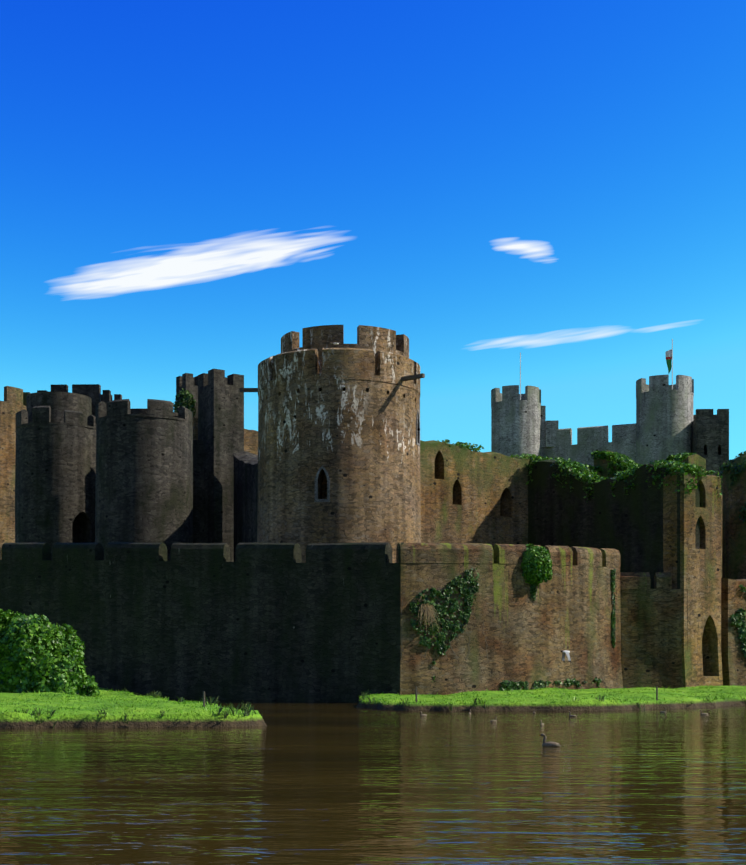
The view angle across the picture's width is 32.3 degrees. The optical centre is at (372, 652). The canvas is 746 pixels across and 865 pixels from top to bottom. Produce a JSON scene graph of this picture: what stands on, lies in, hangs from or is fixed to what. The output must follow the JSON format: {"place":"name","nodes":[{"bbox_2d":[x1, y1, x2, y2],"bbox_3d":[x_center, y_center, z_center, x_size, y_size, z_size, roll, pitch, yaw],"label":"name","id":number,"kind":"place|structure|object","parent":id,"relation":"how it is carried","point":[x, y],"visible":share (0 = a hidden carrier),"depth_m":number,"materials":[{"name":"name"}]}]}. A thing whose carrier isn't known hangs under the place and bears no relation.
{"place":"outdoors","nodes":[
{"label":"outdoors","id":0,"kind":"place"},
{"bbox_2d":[0,699,745,864],"bbox_3d":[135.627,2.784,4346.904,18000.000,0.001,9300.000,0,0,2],"label":"water","id":1,"kind":"structure","parent":0,"point":[315,783],"depth_m":26.23,"materials":[{"name":"liquid"}]},
{"bbox_2d":[540,733,562,746],"bbox_3d":[5.297,2.629,38.284,0.781,0.456,0.264,0,0,22],"label":"goose","id":2,"kind":"object","parent":1,"relation":"on","point":[550,744],"visible":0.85,"depth_m":38.21,"materials":[{"name":"grey"}]},
{"bbox_2d":[0,683,745,727],"bbox_3d":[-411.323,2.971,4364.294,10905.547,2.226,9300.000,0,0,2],"label":"ground","id":3,"kind":"structure","parent":0,"point":[172,717],"depth_m":61.34,"materials":[{"name":"green plant"}]},
{"bbox_2d":[0,369,243,561],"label":"gatehouse","id":4,"kind":"object","parent":3,"relation":"on","point":[85,463],"visible":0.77,"depth_m":107.72,"materials":[{"name":"stone"}]},
{"bbox_2d":[192,417,257,561],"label":"curtain wall","id":5,"kind":"structure","parent":3,"relation":"on","point":[245,492],"depth_m":105.61,"materials":[{"name":"stone"}]},
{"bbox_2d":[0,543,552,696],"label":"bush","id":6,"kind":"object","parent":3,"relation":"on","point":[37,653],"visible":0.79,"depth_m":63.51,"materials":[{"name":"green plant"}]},
{"bbox_2d":[239,325,424,562],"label":"corner tower","id":7,"kind":"structure","parent":3,"relation":"on","point":[339,443],"depth_m":80.55,"materials":[{"name":"stone"}]},
{"bbox_2d":[0,542,688,702],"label":"ward wall","id":8,"kind":"structure","parent":3,"relation":"on","point":[271,621],"depth_m":76.04,"materials":[{"name":"stone"}]},
{"bbox_2d":[203,686,657,706],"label":"bank stakes","id":9,"kind":"object","parent":3,"relation":"on","point":[416,695],"visible":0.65,"depth_m":62.45,"materials":[{"name":"brown wood"}]},
{"bbox_2d":[173,389,745,690],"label":"ivy on walls","id":10,"kind":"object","parent":3,"relation":"on","point":[435,621],"visible":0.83,"depth_m":80.39,"materials":[{"name":"green plant"}]},
{"bbox_2d":[420,440,721,577],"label":"curtain","id":11,"kind":"object","parent":3,"relation":"on","point":[468,496],"visible":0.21,"depth_m":89.94,"materials":[{"name":"stone"}]},
{"bbox_2d":[491,339,728,493],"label":"castle","id":12,"kind":"structure","parent":3,"relation":"on","point":[666,424],"depth_m":128.13,"materials":[{"name":"grey stone"}]},
{"bbox_2d":[528,451,745,686],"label":"castle wall","id":13,"kind":"structure","parent":3,"relation":"on","point":[643,526],"depth_m":83.63,"materials":[{"name":"stone"}]},
{"bbox_2d":[0,0,745,459],"label":"sky","id":14,"kind":"structure","parent":0,"point":[187,186],"materials":[{"name":"blue"}]},
{"bbox_2d":[560,650,570,662],"bbox_3d":[8.549,0.171,56.799,0.533,0.578,0.534,0,0,28],"label":"gull","id":15,"kind":"object","parent":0,"point":[564,653],"visible":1,"depth_m":56.69,"materials":[{"name":"white"}]}
]}

